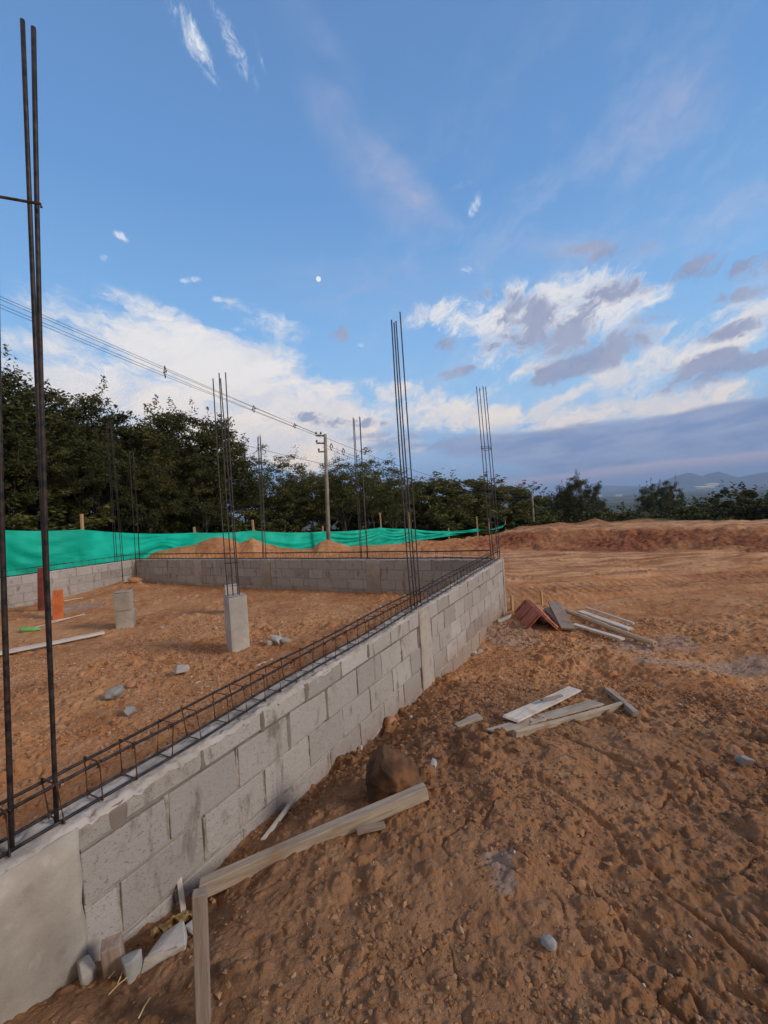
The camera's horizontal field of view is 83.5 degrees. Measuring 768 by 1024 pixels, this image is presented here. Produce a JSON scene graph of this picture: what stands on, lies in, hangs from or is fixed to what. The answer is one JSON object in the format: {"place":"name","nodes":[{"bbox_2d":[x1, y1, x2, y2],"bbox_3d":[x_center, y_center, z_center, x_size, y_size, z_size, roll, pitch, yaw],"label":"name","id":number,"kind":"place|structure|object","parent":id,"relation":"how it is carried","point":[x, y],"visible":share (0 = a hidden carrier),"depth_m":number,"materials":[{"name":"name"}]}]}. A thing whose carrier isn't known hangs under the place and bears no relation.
{"place":"outdoors","nodes":[
{"label":"outdoors","id":0,"kind":"place"},
{"bbox_2d":[0,485,767,1023],"bbox_3d":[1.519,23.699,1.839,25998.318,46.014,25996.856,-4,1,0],"label":"ground","id":1,"kind":"structure","parent":0,"point":[682,571],"depth_m":2.24,"materials":[{"name":"soil"}]},
{"bbox_2d":[2,415,68,528],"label":"leafy tree","id":2,"kind":"object","parent":1,"relation":"on","point":[13,494],"visible":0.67,"depth_m":17.22,"materials":[{"name":"green plant"}]},
{"bbox_2d":[5,498,73,530],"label":"bush","id":3,"kind":"object","parent":1,"relation":"on","point":[28,521],"visible":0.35,"depth_m":16.75,"materials":[{"name":"green plant"}]},
{"bbox_2d":[37,567,44,610],"bbox_3d":[-7.521,1.725,9.450,0.120,1.000,0.125,-1,0,-20],"label":"clay flue","id":4,"kind":"object","parent":1,"relation":"on","point":[40,594],"visible":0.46,"depth_m":9.39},
{"bbox_2d":[1,371,90,500],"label":"leafy tree","id":5,"kind":"object","parent":1,"relation":"on","point":[18,449],"visible":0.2,"depth_m":18.12,"materials":[{"name":"green plant"}]},
{"bbox_2d":[0,631,104,654],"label":"wooden plank","id":6,"kind":"object","parent":1,"relation":"on","point":[23,648],"visible":0.89,"depth_m":6.63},
{"bbox_2d":[16,497,89,530],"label":"bush","id":7,"kind":"object","parent":1,"relation":"on","point":[31,510],"visible":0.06,"depth_m":18.41,"materials":[{"name":"green plant"}]},
{"bbox_2d":[52,589,62,619],"bbox_3d":[-6.477,1.852,8.540,0.170,0.600,0.175,0,-4,-38],"label":"brick","id":8,"kind":"object","parent":1,"relation":"on","point":[57,602],"visible":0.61,"depth_m":8.47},
{"bbox_2d":[1,344,126,510],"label":"leafy tree","id":9,"kind":"object","parent":1,"relation":"on","point":[25,404],"visible":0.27,"depth_m":18.89,"materials":[{"name":"green plant"}]},
{"bbox_2d":[0,559,136,609],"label":"block wall","id":10,"kind":"structure","parent":1,"relation":"on","point":[21,590],"depth_m":11.28,"materials":[{"name":"concrete"}]},
{"bbox_2d":[7,554,131,576],"bbox_3d":[-9.126,1.476,9.690,0.114,0.158,7.060,-3,1,28],"label":"rebar beam cage","id":11,"kind":"object","parent":10,"relation":"on","point":[70,567],"visible":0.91,"depth_m":11.36,"materials":[{"name":"metal"}]},
{"bbox_2d":[106,421,123,576],"bbox_3d":[-7.915,-0.276,12.656,0.236,4.870,0.703,-4,1,-24],"label":"column rebar","id":12,"kind":"object","parent":10,"relation":"on","point":[112,492],"depth_m":12.52,"materials":[{"name":"metal"}]},
{"bbox_2d":[5,487,134,530],"bbox_3d":[-13.853,1.071,18.858,6.029,4.033,5.850,-4,1,2],"label":"bush","id":13,"kind":"object","parent":1,"relation":"on","point":[54,509],"visible":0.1,"depth_m":17.23,"materials":[{"name":"green plant"}]},
{"bbox_2d":[2,375,139,508],"bbox_3d":[-14.959,-1.646,21.018,6.051,9.930,6.428,-3,1,16],"label":"leafy tree","id":14,"kind":"object","parent":1,"relation":"on","point":[65,426],"visible":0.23,"depth_m":20.27,"materials":[{"name":"green plant"}]},
{"bbox_2d":[76,955,95,985],"bbox_3d":[-1.058,1.636,1.532,0.050,0.091,0.108,-4,1,-43],"label":"concrete fragment","id":15,"kind":"object","parent":1,"relation":"on","point":[86,967],"visible":0.86,"depth_m":1.51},
{"bbox_2d":[33,488,139,532],"bbox_3d":[-13.111,0.986,18.749,5.581,4.415,6.308,-4,1,-22],"label":"bush","id":16,"kind":"object","parent":1,"relation":"on","point":[51,517],"visible":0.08,"depth_m":17.47,"materials":[{"name":"green plant"}]},
{"bbox_2d":[26,420,148,531],"bbox_3d":[-12.470,-0.564,18.141,4.145,6.817,4.136,-4,1,10],"label":"leafy tree","id":17,"kind":"object","parent":1,"relation":"on","point":[98,481],"visible":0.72,"depth_m":17.84,"materials":[{"name":"green plant"}]},
{"bbox_2d":[48,399,146,502],"bbox_3d":[-14.935,-1.343,22.918,6.776,9.534,6.600,-4,1,-16],"label":"leafy tree","id":18,"kind":"object","parent":1,"relation":"on","point":[93,432],"visible":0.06,"depth_m":21.78,"materials":[{"name":"green plant"}]},
{"bbox_2d":[20,502,188,533],"bbox_3d":[-13.020,1.036,19.803,6.410,4.288,6.219,-4,1,5],"label":"bush","id":19,"kind":"object","parent":1,"relation":"on","point":[95,520],"visible":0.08,"depth_m":17.72,"materials":[{"name":"green plant"}]},
{"bbox_2d":[100,932,124,979],"bbox_3d":[-0.962,1.632,1.536,0.065,0.213,0.053,-7,6,-25],"label":"wooden stub","id":20,"kind":"object","parent":1,"relation":"on","point":[112,952],"visible":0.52,"depth_m":1.51,"materials":[{"name":"wood"}]},
{"bbox_2d":[103,685,123,699],"bbox_3d":[-2.732,1.829,4.345,0.174,0.118,0.184,-4,1,-23],"label":"concrete fragment","id":21,"kind":"object","parent":1,"relation":"on","point":[115,692],"visible":1,"depth_m":4.29,"materials":[{"name":"concrete"}]},
{"bbox_2d":[113,589,135,628],"bbox_3d":[-4.562,1.748,7.562,0.276,0.715,0.267,-4,1,-20],"label":"pedestal","id":22,"kind":"object","parent":1,"relation":"on","point":[124,608],"visible":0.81,"depth_m":7.45,"materials":[{"name":"concrete"}]},
{"bbox_2d":[66,407,184,525],"bbox_3d":[-12.786,-1.238,22.398,5.260,8.651,5.249,-4,1,-18],"label":"leafy tree","id":23,"kind":"object","parent":1,"relation":"on","point":[123,416],"visible":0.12,"depth_m":21.01,"materials":[{"name":"green plant"}]},
{"bbox_2d":[121,949,142,984],"bbox_3d":[-0.882,1.587,1.506,0.061,0.095,0.064,0,8,28],"label":"concrete fragment","id":24,"kind":"object","parent":1,"relation":"on","point":[132,963],"visible":0.98,"depth_m":1.49,"materials":[{"name":"concrete"}]},
{"bbox_2d":[92,444,191,533],"bbox_3d":[-10.482,-0.084,19.108,3.550,5.813,3.645,-4,1,-2],"label":"leafy tree","id":25,"kind":"object","parent":1,"relation":"on","point":[168,485],"visible":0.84,"depth_m":18.54,"materials":[{"name":"green plant"}]},
{"bbox_2d":[141,920,186,973],"bbox_3d":[-0.790,1.588,1.541,0.159,0.057,0.159,-15,16,-21],"label":"concrete fragment","id":26,"kind":"object","parent":1,"relation":"on","point":[171,941],"visible":0.97,"depth_m":1.54,"materials":[{"name":"concrete"}]},
{"bbox_2d":[129,495,200,533],"bbox_3d":[-11.623,1.004,22.376,6.316,4.225,6.128,-4,1,11],"label":"bush","id":27,"kind":"object","parent":1,"relation":"on","point":[175,526],"visible":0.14,"depth_m":20.39,"materials":[{"name":"green plant"}]},
{"bbox_2d":[147,909,191,937],"bbox_3d":[-0.842,1.641,1.723,0.174,0.040,0.116,6,-38,-40],"label":"crumpled paper","id":28,"kind":"object","parent":1,"relation":"on","point":[185,915],"visible":0.89,"depth_m":1.70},
{"bbox_2d":[123,394,224,521],"bbox_3d":[-11.355,-1.456,22.864,5.483,8.940,5.161,-4,1,9],"label":"leafy tree","id":29,"kind":"object","parent":1,"relation":"on","point":[161,459],"visible":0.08,"depth_m":22.20,"materials":[{"name":"green plant"}]},
{"bbox_2d":[177,877,185,912],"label":"wooden plank","id":30,"kind":"object","parent":1,"relation":"on","point":[181,895],"visible":0.84,"depth_m":1.88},
{"bbox_2d":[111,397,273,532],"bbox_3d":[-9.763,-1.581,22.253,6.953,8.988,7.139,-4,1,9],"label":"leafy tree","id":31,"kind":"object","parent":1,"relation":"on","point":[166,422],"visible":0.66,"depth_m":21.13,"materials":[{"name":"green plant"}]},
{"bbox_2d":[161,446,230,532],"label":"leafy tree","id":32,"kind":"object","parent":1,"relation":"on","point":[204,510],"visible":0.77,"depth_m":20.10,"materials":[{"name":"green plant"}]},
{"bbox_2d":[139,499,262,532],"bbox_3d":[-10.043,0.979,23.955,6.037,4.163,6.222,-4,1,13],"label":"bush","id":33,"kind":"object","parent":1,"relation":"on","point":[239,527],"visible":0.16,"depth_m":23.42,"materials":[{"name":"green plant"}]},
{"bbox_2d":[192,886,210,1023],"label":"upright stake","id":34,"kind":"object","parent":1,"relation":"on","point":[201,955],"visible":1,"depth_m":1.27,"materials":[{"name":"wood"}]},
{"bbox_2d":[185,423,257,532],"bbox_3d":[-9.277,-1.146,23.628,4.234,7.958,4.225,-4,1,9],"label":"leafy tree","id":35,"kind":"object","parent":1,"relation":"on","point":[239,502],"visible":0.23,"depth_m":23.91,"materials":[{"name":"green plant"}]},
{"bbox_2d":[223,592,249,651],"bbox_3d":[-1.933,1.478,5.650,0.242,0.798,0.242,-4,1,-37],"label":"pedestal","id":36,"kind":"object","parent":1,"relation":"on","point":[236,622],"visible":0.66,"depth_m":5.56,"materials":[{"name":"concrete"}]},
{"bbox_2d":[212,372,239,595],"bbox_3d":[-2.061,-0.322,5.603,0.167,2.962,0.164,-4,1,-33],"label":"column rebar","id":37,"kind":"object","parent":36,"relation":"in","point":[233,520],"depth_m":5.58,"materials":[{"name":"metal"}]},
{"bbox_2d":[209,511,289,532],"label":"bush","id":38,"kind":"object","parent":1,"relation":"on","point":[270,527],"visible":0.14,"depth_m":25.62,"materials":[{"name":"green plant"}]},
{"bbox_2d":[0,558,506,1023],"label":"block wall","id":39,"kind":"structure","parent":1,"relation":"on","point":[88,880],"depth_m":2.04,"materials":[{"name":"concrete"}]},
{"bbox_2d":[0,18,58,848],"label":"column rebar","id":40,"kind":"object","parent":39,"relation":"on","point":[36,306],"depth_m":1.54,"materials":[{"name":"metal"}]},
{"bbox_2d":[0,550,499,858],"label":"rebar beam cage","id":41,"kind":"object","parent":39,"relation":"on","point":[50,813],"visible":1,"depth_m":2.08,"materials":[{"name":"metal"}]},
{"bbox_2d":[391,312,420,608],"bbox_3d":[0.233,-0.565,4.619,0.059,3.291,0.401,-3,1,18],"label":"column rebar","id":42,"kind":"object","parent":39,"relation":"attached to","point":[396,352],"depth_m":4.54,"materials":[{"name":"metal"}]},
{"bbox_2d":[476,386,499,558],"bbox_3d":[1.944,-0.711,7.982,0.211,3.286,0.405,-3,1,22],"label":"column rebar","id":43,"kind":"object","parent":39,"relation":"on","point":[484,446],"depth_m":7.88,"materials":[{"name":"metal"}]},
{"bbox_2d":[228,468,281,530],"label":"leafy tree","id":44,"kind":"object","parent":1,"relation":"on","point":[254,500],"visible":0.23,"depth_m":26.58,"materials":[{"name":"green plant"}]},
{"bbox_2d":[5,512,514,576],"bbox_3d":[0.297,2.409,28.289,2.478,6.552,44.728,-3,1,39],"label":"fence","id":45,"kind":"object","parent":1,"relation":"on","point":[24,548],"visible":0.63,"depth_m":15.64,"materials":[{"name":"fabric"}]},
{"bbox_2d":[235,506,307,532],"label":"bush","id":46,"kind":"object","parent":1,"relation":"on","point":[278,523],"visible":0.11,"depth_m":26.62,"materials":[{"name":"green plant"}]},
{"bbox_2d":[229,476,318,527],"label":"leafy tree","id":47,"kind":"object","parent":1,"relation":"on","point":[279,509],"visible":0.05,"depth_m":34.27,"materials":[{"name":"green plant"}]},
{"bbox_2d":[239,443,316,527],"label":"leafy tree","id":48,"kind":"object","parent":1,"relation":"on","point":[267,478],"visible":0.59,"depth_m":27.58,"materials":[{"name":"green plant"}]},
{"bbox_2d":[260,797,296,840],"bbox_3d":[-0.569,1.674,2.351,0.028,0.030,0.368,-3,-6,16],"label":"wooden plank","id":49,"kind":"object","parent":1,"relation":"on","point":[281,815],"visible":0.94,"depth_m":2.34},
{"bbox_2d":[270,463,329,532],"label":"leafy tree","id":50,"kind":"object","parent":1,"relation":"on","point":[301,512],"visible":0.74,"depth_m":28.47,"materials":[{"name":"green plant"}]},
{"bbox_2d":[277,510,334,532],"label":"bush","id":51,"kind":"object","parent":1,"relation":"on","point":[317,528],"visible":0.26,"depth_m":28.73,"materials":[{"name":"green plant"}]},
{"bbox_2d":[132,558,489,594],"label":"block wall","id":52,"kind":"structure","parent":1,"relation":"on","point":[364,575],"depth_m":9.81,"materials":[{"name":"concrete"}]},
{"bbox_2d":[129,451,139,558],"bbox_3d":[-7.518,-0.206,12.967,0.165,3.371,0.993,-4,1,-31],"label":"column rebar","id":53,"kind":"object","parent":52,"relation":"in","point":[132,504],"depth_m":12.64,"materials":[{"name":"metal"}]},
{"bbox_2d":[257,436,266,557],"bbox_3d":[-3.084,-0.365,10.842,0.150,3.172,0.454,-4,1,-14],"label":"column rebar","id":54,"kind":"object","parent":52,"relation":"attached to","point":[259,455],"depth_m":10.70,"materials":[{"name":"metal"}]},
{"bbox_2d":[133,550,490,558],"bbox_3d":[-2.758,1.059,10.460,10.720,0.158,0.114,-3,1,28],"label":"rebar beam cage","id":55,"kind":"object","parent":52,"relation":"on","point":[450,557],"visible":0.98,"depth_m":9.53,"materials":[{"name":"metal"}]},
{"bbox_2d":[353,416,367,557],"bbox_3d":[-0.519,-0.517,9.512,0.192,3.178,0.356,-4,1,0],"label":"column rebar","id":56,"kind":"object","parent":52,"relation":"on","point":[358,489],"depth_m":9.41,"materials":[{"name":"metal"}]},
{"bbox_2d":[199,782,428,896],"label":"timber beam","id":57,"kind":"structure","parent":1,"relation":"on","point":[224,878],"depth_m":1.96,"materials":[{"name":"wood"}]},
{"bbox_2d":[286,463,347,529],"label":"leafy tree","id":58,"kind":"object","parent":1,"relation":"on","point":[322,511],"visible":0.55,"depth_m":29.27,"materials":[{"name":"green plant"}]},
{"bbox_2d":[281,473,363,527],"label":"leafy tree","id":59,"kind":"object","parent":1,"relation":"on","point":[304,495],"visible":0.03,"depth_m":34.89,"materials":[{"name":"green plant"}]},
{"bbox_2d":[315,432,330,540],"bbox_3d":[-3.388,-0.613,23.992,0.688,7.687,0.250,-2,1,0],"label":"utility pole","id":60,"kind":"object","parent":1,"relation":"on","point":[328,536],"visible":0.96,"depth_m":23.90,"materials":[{"name":"concrete"}]},
{"bbox_2d":[0,296,321,437],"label":"power line","id":61,"kind":"object","parent":60,"relation":"attached to","point":[253,406],"visible":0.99,"depth_m":17.71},
{"bbox_2d":[319,436,518,498],"bbox_3d":[5.580,-2.762,33.563,0.358,4.334,26.227,-3,1,44],"label":"power line","id":62,"kind":"object","parent":60,"relation":"attached to","point":[407,468],"visible":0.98,"depth_m":28.53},
{"bbox_2d":[306,504,369,531],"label":"bush","id":63,"kind":"object","parent":1,"relation":"on","point":[354,517],"visible":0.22,"depth_m":31.38,"materials":[{"name":"green plant"}]},
{"bbox_2d":[304,451,378,530],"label":"leafy tree","id":64,"kind":"object","parent":1,"relation":"on","point":[352,499],"visible":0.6,"depth_m":29.46,"materials":[{"name":"green plant"}]},
{"bbox_2d":[318,472,400,522],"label":"leafy tree","id":65,"kind":"object","parent":1,"relation":"on","point":[367,486],"visible":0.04,"depth_m":36.68,"materials":[{"name":"green plant"}]},
{"bbox_2d":[322,447,409,528],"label":"leafy tree","id":66,"kind":"object","parent":1,"relation":"on","point":[380,488],"visible":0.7,"depth_m":30.42,"materials":[{"name":"green plant"}]},
{"bbox_2d":[330,503,403,530],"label":"bush","id":67,"kind":"object","parent":1,"relation":"on","point":[351,524],"visible":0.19,"depth_m":32.83,"materials":[{"name":"green plant"}]},
{"bbox_2d":[356,821,385,835],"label":"wooden plank","id":68,"kind":"object","parent":1,"relation":"on","point":[369,828],"visible":1,"depth_m":1.98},
{"bbox_2d":[0,599,767,1023],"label":"soil crumbs","id":69,"kind":"object","parent":1,"relation":"on","point":[366,963],"visible":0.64,"depth_m":2.11,"materials":[{"name":"soil"}]},
{"bbox_2d":[360,459,417,528],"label":"leafy tree","id":70,"kind":"object","parent":1,"relation":"on","point":[390,508],"visible":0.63,"depth_m":31.68,"materials":[{"name":"green plant"}]},
{"bbox_2d":[365,744,420,803],"bbox_3d":[0.042,1.399,2.262,0.299,0.333,0.285,-14,9,-12],"label":"earth boulder","id":71,"kind":"object","parent":1,"relation":"on","point":[390,771],"visible":0.77,"depth_m":2.18,"materials":[{"name":"soil"}]},
{"bbox_2d":[371,503,421,542],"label":"bush","id":72,"kind":"object","parent":1,"relation":"on","point":[399,526],"visible":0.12,"depth_m":33.92,"materials":[{"name":"green plant"}]},
{"bbox_2d":[371,475,457,525],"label":"leafy tree","id":73,"kind":"object","parent":1,"relation":"on","point":[424,496],"visible":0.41,"depth_m":36.20,"materials":[{"name":"green plant"}]},
{"bbox_2d":[377,501,470,540],"bbox_3d":[3.289,1.240,36.546,7.661,5.283,7.896,-3,1,35],"label":"bush","id":74,"kind":"object","parent":1,"relation":"on","point":[441,522],"visible":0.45,"depth_m":35.11,"materials":[{"name":"green plant"}]},
{"bbox_2d":[392,468,493,530],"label":"leafy tree","id":75,"kind":"object","parent":1,"relation":"on","point":[466,497],"visible":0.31,"depth_m":37.74,"materials":[{"name":"green plant"}]},
{"bbox_2d":[424,496,483,540],"bbox_3d":[4.771,1.403,39.545,8.265,5.784,7.312,-4,1,3],"label":"bush","id":76,"kind":"object","parent":1,"relation":"on","point":[468,524],"visible":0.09,"depth_m":37.59,"materials":[{"name":"green plant"}]},
{"bbox_2d":[405,472,505,535],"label":"leafy tree","id":77,"kind":"object","parent":1,"relation":"on","point":[476,484],"visible":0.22,"depth_m":41.12,"materials":[{"name":"green plant"}]},
{"bbox_2d":[428,500,506,539],"bbox_3d":[8.037,1.557,41.752,8.810,5.894,8.548,-3,1,44],"label":"bush","id":78,"kind":"object","parent":1,"relation":"on","point":[482,522],"visible":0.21,"depth_m":38.28,"materials":[{"name":"green plant"}]},
{"bbox_2d":[455,713,482,727],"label":"wooden plank","id":79,"kind":"object","parent":1,"relation":"on","point":[474,718],"visible":0.91,"depth_m":3.11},
{"bbox_2d":[428,480,535,531],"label":"leafy tree","id":80,"kind":"object","parent":1,"relation":"on","point":[501,489],"visible":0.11,"depth_m":43.83,"materials":[{"name":"green plant"}]},
{"bbox_2d":[463,480,542,525],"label":"leafy tree","id":81,"kind":"object","parent":1,"relation":"on","point":[523,493],"visible":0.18,"depth_m":46.55,"materials":[{"name":"green plant"}]},
{"bbox_2d":[461,501,548,534],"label":"bush","id":82,"kind":"object","parent":1,"relation":"on","point":[513,514],"visible":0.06,"depth_m":43.58,"materials":[{"name":"green plant"}]},
{"bbox_2d":[504,485,563,523],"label":"leafy tree","id":83,"kind":"object","parent":1,"relation":"on","point":[538,500],"visible":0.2,"depth_m":50.53,"materials":[{"name":"green plant"}]},
{"bbox_2d":[514,600,557,629],"bbox_3d":[2.479,1.680,7.106,0.504,0.262,1.050,-4,1,7],"label":"angle form","id":84,"kind":"object","parent":1,"relation":"on","point":[528,613],"visible":0.92,"depth_m":7.03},
{"bbox_2d":[486,700,603,732],"bbox_3d":[1.235,1.504,3.179,1.348,0.027,0.119,8,-10,-36],"label":"wooden plank","id":85,"kind":"object","parent":1,"relation":"on","point":[567,710],"visible":0.89,"depth_m":3.18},
{"bbox_2d":[503,686,580,722],"bbox_3d":[1.331,1.543,3.500,0.122,0.026,1.437,3,-7,41],"label":"wooden plank","id":86,"kind":"object","parent":85,"relation":"on","point":[520,714],"visible":0.94,"depth_m":3.31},
{"bbox_2d":[541,934,556,951],"bbox_3d":[0.546,1.426,1.424,0.045,0.028,0.056,-12,0,-25],"label":"pebble","id":87,"kind":"object","parent":1,"relation":"on","point":[548,942],"visible":1,"depth_m":1.42,"materials":[{"name":"grey stone"}]},
{"bbox_2d":[548,602,575,629],"bbox_3d":[2.958,1.720,7.200,0.214,0.042,1.402,1,4,13],"label":"wooden plank","id":88,"kind":"object","parent":1,"relation":"on","point":[564,621],"visible":1,"depth_m":7.07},
{"bbox_2d":[512,702,622,737],"bbox_3d":[1.373,1.491,3.104,1.323,0.056,0.037,8,2,-34],"label":"wooden plank","id":89,"kind":"object","parent":1,"relation":"on","point":[521,732],"visible":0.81,"depth_m":3.03,"materials":[{"name":"wood"}]},
{"bbox_2d":[552,484,583,520],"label":"leafy tree","id":90,"kind":"object","parent":1,"relation":"on","point":[560,503],"visible":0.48,"depth_m":60.01,"materials":[{"name":"green plant"}]},
{"bbox_2d":[554,470,607,515],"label":"leafy tree","id":91,"kind":"object","parent":1,"relation":"on","point":[577,484],"visible":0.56,"depth_m":60.52,"materials":[{"name":"green plant"}]},
{"bbox_2d":[573,623,624,640],"bbox_3d":[3.154,1.770,6.381,0.086,0.035,0.900,-4,1,-20],"label":"wooden plank","id":92,"kind":"object","parent":1,"relation":"on","point":[613,636],"visible":0.96,"depth_m":6.31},
{"bbox_2d":[577,610,633,630],"bbox_3d":[3.534,1.735,6.932,0.116,0.042,1.133,-4,1,-13],"label":"wooden plank","id":93,"kind":"object","parent":1,"relation":"on","point":[608,621],"visible":0.97,"depth_m":6.84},
{"bbox_2d":[573,499,638,521],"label":"bush","id":94,"kind":"object","parent":1,"relation":"on","point":[607,517],"visible":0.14,"depth_m":52.23,"materials":[{"name":"green plant"}]},
{"bbox_2d":[565,609,657,646],"bbox_3d":[3.391,1.742,6.596,0.102,0.084,1.776,-4,2,-14],"label":"round pole","id":95,"kind":"object","parent":1,"relation":"on","point":[618,630],"visible":0.98,"depth_m":6.37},
{"bbox_2d":[604,688,639,716],"bbox_3d":[1.998,1.596,3.646,0.050,0.049,0.971,-4,-13,15],"label":"wooden plank","id":96,"kind":"object","parent":1,"relation":"on","point":[629,708],"visible":0.94,"depth_m":3.46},
{"bbox_2d":[601,502,657,521],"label":"bush","id":97,"kind":"object","parent":1,"relation":"on","point":[620,516],"visible":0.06,"depth_m":52.98,"materials":[{"name":"green plant"}]},
{"bbox_2d":[627,504,682,520],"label":"bushy tree","id":98,"kind":"object","parent":1,"relation":"on","point":[664,516],"visible":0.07,"depth_m":54.01,"materials":[{"name":"green plant"}]},
{"bbox_2d":[632,478,679,515],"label":"leafy tree","id":99,"kind":"object","parent":1,"relation":"on","point":[647,501],"visible":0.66,"depth_m":76.98,"materials":[{"name":"green plant"}]},
{"bbox_2d":[657,475,690,515],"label":"leafy tree","id":100,"kind":"object","parent":1,"relation":"on","point":[670,487],"visible":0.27,"depth_m":79.40,"materials":[{"name":"green plant"}]},
{"bbox_2d":[655,495,740,520],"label":"bush","id":101,"kind":"object","parent":1,"relation":"on","point":[687,513],"visible":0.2,"depth_m":54.34,"materials":[{"name":"green plant"}]},
{"bbox_2d":[670,485,767,519],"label":"bushy tree","id":102,"kind":"object","parent":1,"relation":"on","point":[744,509],"visible":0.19,"depth_m":54.91,"materials":[{"name":"green plant"}]},
{"bbox_2d":[698,481,767,520],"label":"bushy tree","id":103,"kind":"object","parent":1,"relation":"on","point":[746,516],"visible":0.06,"depth_m":59.07,"materials":[{"name":"green plant"}]},
{"bbox_2d":[734,755,755,766],"bbox_3d":[2.059,1.418,2.457,0.085,0.061,0.068,4,12,8],"label":"pebble","id":104,"kind":"object","parent":1,"relation":"on","point":[746,761],"visible":0.9,"depth_m":2.44,"materials":[{"name":"grey stone"}]},
{"bbox_2d":[725,482,767,519],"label":"bushy tree","id":105,"kind":"object","parent":1,"relation":"on","point":[757,507],"visible":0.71,"depth_m":52.93,"materials":[{"name":"green plant"}]},
{"bbox_2d":[0,0,767,523],"label":"sky","id":106,"kind":"structure","parent":0,"point":[561,206],"materials":[{"name":"blue"}]},
{"bbox_2d":[533,485,643,497],"bbox_3d":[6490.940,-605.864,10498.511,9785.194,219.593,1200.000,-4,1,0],"label":"mountains","id":107,"kind":"structure","parent":0,"point":[606,488],"depth_m":10230.35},
{"bbox_2d":[577,472,767,496],"bbox_3d":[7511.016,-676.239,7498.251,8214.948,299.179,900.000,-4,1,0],"label":"mountains","id":108,"kind":"structure","parent":0,"point":[686,481],"depth_m":7252.92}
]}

